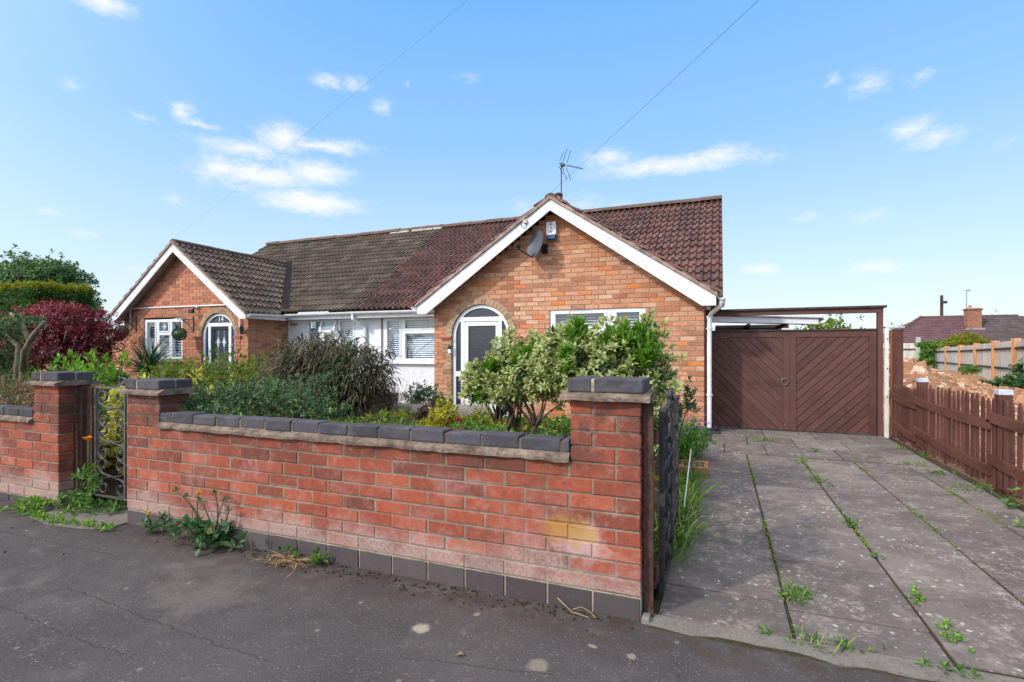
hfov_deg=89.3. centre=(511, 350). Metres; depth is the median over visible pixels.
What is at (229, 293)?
brick bungalow
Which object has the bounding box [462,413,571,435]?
fern patch
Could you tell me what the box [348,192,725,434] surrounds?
brick bungalow
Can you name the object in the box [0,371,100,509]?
garden wall
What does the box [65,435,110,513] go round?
orange poppy
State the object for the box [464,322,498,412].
door
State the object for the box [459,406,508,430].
yellow spray
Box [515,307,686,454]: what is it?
variegated shrub
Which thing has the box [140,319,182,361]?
window
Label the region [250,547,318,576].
dry tuft
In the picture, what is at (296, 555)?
wall weed
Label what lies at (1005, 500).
broad leaf weed
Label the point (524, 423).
ground cover
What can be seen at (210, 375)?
garden hedge
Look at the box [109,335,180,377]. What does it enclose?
cordyline
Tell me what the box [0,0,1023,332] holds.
sky
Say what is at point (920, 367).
clay clods
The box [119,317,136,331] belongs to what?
hanging bracket
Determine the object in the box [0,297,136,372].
japanese maple
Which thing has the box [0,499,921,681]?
pavement
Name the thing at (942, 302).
telegraph pole
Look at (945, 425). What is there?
picket fence
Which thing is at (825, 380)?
driveway gates
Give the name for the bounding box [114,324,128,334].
topiary ball
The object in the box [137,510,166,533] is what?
wall weed
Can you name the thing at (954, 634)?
joint weed
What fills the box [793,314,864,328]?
distant tree
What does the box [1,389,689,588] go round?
garden bed
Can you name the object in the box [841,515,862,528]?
joint weed
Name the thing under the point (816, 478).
joint weed
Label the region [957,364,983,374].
nettle patch
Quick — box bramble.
[976,358,1023,387]
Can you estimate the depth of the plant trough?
5.08 m
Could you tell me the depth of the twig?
2.42 m
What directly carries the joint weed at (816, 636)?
on the drive apron
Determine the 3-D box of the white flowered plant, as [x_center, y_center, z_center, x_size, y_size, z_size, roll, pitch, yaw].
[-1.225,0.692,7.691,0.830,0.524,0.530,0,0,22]
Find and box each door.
[211,327,228,376]
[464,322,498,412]
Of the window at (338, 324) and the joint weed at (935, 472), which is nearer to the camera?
the joint weed at (935, 472)
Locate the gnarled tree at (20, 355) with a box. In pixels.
[0,312,47,396]
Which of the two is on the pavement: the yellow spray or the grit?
the grit
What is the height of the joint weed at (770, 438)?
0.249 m
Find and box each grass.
[0,357,106,404]
[306,392,432,425]
[396,373,447,403]
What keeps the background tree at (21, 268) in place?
on the lot ground at (977, 482)
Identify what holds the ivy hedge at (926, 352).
attached to the timber fence at (994, 359)
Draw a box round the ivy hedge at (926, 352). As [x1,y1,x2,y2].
[914,338,943,366]
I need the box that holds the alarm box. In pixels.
[546,221,556,239]
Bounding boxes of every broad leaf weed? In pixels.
[980,483,1023,506]
[1012,519,1023,525]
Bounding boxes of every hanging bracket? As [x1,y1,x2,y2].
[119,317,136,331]
[177,316,193,331]
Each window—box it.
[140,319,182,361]
[306,319,353,359]
[382,317,434,363]
[550,308,645,332]
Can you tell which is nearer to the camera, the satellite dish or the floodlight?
the satellite dish
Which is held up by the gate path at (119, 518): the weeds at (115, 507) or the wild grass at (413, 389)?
the weeds at (115, 507)
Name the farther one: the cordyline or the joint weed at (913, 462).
the cordyline
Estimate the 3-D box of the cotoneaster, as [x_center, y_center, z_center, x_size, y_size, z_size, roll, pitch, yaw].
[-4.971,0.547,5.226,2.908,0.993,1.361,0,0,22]
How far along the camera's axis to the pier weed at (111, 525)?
3.57 m
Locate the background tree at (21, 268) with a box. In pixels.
[0,243,106,324]
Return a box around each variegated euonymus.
[99,372,149,476]
[186,366,214,407]
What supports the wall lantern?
attached to the brick bungalow at (229, 293)
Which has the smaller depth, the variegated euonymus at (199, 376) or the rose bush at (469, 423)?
the rose bush at (469, 423)
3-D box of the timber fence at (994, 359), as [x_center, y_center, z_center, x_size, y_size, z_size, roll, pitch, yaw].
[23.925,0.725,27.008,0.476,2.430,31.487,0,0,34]
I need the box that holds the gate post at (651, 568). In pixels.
[642,402,658,623]
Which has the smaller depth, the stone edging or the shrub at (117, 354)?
the stone edging
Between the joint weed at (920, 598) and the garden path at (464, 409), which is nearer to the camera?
the joint weed at (920, 598)
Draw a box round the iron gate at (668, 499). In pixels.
[658,388,678,594]
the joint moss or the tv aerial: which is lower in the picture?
the joint moss
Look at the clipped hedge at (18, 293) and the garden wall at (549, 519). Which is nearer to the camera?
the garden wall at (549, 519)
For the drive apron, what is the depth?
2.10 m
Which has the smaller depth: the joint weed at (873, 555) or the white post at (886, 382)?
the joint weed at (873, 555)
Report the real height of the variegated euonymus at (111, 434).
0.963 m
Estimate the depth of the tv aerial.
13.08 m
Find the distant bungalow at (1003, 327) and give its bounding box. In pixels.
[883,305,1023,342]
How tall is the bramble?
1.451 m
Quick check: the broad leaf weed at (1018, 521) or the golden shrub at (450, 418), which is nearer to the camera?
the broad leaf weed at (1018, 521)
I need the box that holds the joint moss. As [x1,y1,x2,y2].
[746,460,1021,602]
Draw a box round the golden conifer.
[931,328,990,349]
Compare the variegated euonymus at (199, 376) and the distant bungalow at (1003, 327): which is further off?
the distant bungalow at (1003, 327)
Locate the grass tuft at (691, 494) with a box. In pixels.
[654,451,728,567]
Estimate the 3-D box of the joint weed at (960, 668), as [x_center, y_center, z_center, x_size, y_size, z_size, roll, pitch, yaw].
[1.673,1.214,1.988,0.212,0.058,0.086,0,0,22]
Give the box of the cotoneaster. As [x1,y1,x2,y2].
[0,359,117,429]
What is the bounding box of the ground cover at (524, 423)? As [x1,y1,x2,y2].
[0,391,679,500]
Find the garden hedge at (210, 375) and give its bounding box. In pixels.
[130,344,285,402]
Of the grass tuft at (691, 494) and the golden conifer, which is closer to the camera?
the grass tuft at (691, 494)
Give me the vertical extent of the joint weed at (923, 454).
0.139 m
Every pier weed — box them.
[0,492,71,515]
[26,510,92,526]
[45,494,98,512]
[73,517,114,530]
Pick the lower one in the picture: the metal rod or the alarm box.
the metal rod
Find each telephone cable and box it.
[176,2,464,236]
[554,0,758,189]
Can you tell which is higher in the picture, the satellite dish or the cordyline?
the satellite dish
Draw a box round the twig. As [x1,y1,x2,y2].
[557,598,595,617]
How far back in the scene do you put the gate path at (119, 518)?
3.81 m
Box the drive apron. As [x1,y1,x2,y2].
[647,614,1023,681]
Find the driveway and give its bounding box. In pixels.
[647,423,1023,681]
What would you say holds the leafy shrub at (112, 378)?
on the garden bed
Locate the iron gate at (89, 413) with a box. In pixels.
[78,377,134,504]
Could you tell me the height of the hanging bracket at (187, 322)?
0.360 m
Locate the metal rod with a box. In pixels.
[682,449,691,518]
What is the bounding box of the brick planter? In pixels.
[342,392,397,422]
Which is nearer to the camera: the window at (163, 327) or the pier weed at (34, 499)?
the pier weed at (34, 499)
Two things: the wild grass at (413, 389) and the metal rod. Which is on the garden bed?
the wild grass at (413, 389)
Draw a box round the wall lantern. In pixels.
[239,325,244,334]
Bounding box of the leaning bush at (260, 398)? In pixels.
[179,365,355,421]
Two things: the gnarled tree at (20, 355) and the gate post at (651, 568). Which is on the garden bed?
the gnarled tree at (20, 355)
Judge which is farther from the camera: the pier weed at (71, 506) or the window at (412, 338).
the window at (412, 338)
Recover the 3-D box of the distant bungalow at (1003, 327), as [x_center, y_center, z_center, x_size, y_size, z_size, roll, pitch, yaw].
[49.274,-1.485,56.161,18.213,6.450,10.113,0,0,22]
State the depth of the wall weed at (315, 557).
2.99 m
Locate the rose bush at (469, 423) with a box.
[451,416,516,431]
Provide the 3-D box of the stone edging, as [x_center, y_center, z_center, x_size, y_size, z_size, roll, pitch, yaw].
[-1.360,0.855,6.899,0.550,0.270,0.200,0,0,22]
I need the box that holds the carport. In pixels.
[712,316,828,330]
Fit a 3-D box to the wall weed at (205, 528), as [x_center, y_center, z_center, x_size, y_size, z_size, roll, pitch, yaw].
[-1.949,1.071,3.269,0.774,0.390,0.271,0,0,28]
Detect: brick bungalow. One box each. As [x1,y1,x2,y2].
[107,224,493,401]
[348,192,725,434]
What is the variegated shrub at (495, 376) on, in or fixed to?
on the garden bed
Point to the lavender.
(690, 436)
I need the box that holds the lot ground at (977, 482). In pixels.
[94,434,1023,598]
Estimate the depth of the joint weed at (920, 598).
2.55 m
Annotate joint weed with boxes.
[735,429,777,441]
[757,623,884,654]
[768,576,823,609]
[795,456,806,463]
[808,470,834,486]
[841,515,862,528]
[871,552,885,558]
[891,458,927,466]
[905,585,924,605]
[915,652,983,678]
[917,450,930,458]
[926,468,956,475]
[934,619,974,652]
[941,479,995,493]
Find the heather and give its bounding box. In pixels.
[371,375,415,403]
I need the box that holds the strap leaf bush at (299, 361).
[243,324,407,422]
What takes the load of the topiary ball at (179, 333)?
hanging from the hanging bracket at (187, 322)
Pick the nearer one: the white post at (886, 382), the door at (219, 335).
the white post at (886, 382)
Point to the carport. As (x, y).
(780, 322)
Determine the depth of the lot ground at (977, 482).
5.13 m
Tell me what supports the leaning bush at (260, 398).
on the garden bed
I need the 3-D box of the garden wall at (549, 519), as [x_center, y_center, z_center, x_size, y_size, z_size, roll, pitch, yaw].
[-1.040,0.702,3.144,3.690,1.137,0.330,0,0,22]
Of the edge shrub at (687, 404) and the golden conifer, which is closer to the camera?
the edge shrub at (687, 404)
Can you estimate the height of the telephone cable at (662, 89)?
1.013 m
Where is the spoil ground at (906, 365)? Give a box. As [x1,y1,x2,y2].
[883,357,1023,504]
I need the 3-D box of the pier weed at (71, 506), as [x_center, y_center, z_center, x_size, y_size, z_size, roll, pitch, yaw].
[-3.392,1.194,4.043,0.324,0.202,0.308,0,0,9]
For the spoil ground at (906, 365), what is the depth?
12.12 m
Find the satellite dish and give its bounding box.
[515,230,547,257]
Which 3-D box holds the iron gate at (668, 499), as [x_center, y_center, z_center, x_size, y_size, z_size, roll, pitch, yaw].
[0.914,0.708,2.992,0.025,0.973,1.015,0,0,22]
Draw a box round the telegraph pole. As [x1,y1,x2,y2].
[940,295,946,315]
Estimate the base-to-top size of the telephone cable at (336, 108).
4.252 m
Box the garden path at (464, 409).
[449,404,490,417]
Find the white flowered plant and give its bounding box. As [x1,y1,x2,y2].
[399,380,451,406]
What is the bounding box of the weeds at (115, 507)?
[71,491,126,515]
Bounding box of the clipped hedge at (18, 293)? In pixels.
[0,279,96,388]
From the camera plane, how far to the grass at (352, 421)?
3.83 m
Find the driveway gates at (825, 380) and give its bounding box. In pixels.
[706,305,886,436]
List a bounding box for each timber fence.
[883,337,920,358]
[932,338,1023,379]
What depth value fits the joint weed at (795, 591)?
2.57 m
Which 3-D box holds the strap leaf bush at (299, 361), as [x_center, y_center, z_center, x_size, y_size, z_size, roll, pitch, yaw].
[-2.534,0.380,7.045,2.483,1.690,1.693,0,0,22]
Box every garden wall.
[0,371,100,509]
[118,376,656,620]
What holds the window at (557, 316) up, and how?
in the brick bungalow at (454, 285)
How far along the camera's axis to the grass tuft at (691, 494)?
3.58 m
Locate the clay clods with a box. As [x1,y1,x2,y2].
[883,351,1023,469]
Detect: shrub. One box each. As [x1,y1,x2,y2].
[22,347,146,415]
[43,318,124,386]
[418,393,469,429]
[458,326,570,433]
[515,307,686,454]
[676,376,700,435]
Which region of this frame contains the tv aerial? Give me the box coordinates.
[559,149,583,193]
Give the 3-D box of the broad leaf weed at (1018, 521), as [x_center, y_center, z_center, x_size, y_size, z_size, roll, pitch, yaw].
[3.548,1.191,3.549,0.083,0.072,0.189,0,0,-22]
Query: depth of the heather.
7.86 m
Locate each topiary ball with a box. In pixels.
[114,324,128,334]
[171,319,187,340]
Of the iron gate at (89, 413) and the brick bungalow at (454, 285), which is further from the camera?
the brick bungalow at (454, 285)
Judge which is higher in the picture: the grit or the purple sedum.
the purple sedum
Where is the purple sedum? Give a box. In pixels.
[405,398,455,426]
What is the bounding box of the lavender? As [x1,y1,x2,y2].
[679,412,717,462]
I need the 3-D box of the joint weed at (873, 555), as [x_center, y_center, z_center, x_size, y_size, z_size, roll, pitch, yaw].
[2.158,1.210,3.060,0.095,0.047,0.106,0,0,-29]
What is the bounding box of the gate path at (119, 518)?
[30,498,127,528]
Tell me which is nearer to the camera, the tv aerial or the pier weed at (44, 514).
the pier weed at (44, 514)
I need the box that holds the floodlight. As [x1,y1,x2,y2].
[188,308,197,312]
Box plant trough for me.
[679,459,708,477]
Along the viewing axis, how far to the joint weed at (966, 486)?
4.57 m
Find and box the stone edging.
[389,403,424,422]
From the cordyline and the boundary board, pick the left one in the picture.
the cordyline
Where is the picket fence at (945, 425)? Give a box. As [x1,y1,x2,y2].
[891,378,1023,499]
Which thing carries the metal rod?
on the driveway
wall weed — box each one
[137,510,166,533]
[153,489,249,555]
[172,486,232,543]
[266,544,301,557]
[307,547,328,564]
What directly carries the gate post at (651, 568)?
attached to the garden wall at (549, 519)
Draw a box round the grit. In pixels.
[3,527,694,681]
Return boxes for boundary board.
[883,326,904,437]
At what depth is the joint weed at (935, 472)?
5.15 m
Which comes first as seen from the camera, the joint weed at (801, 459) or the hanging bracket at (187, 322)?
the joint weed at (801, 459)
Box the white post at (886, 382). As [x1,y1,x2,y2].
[884,328,888,437]

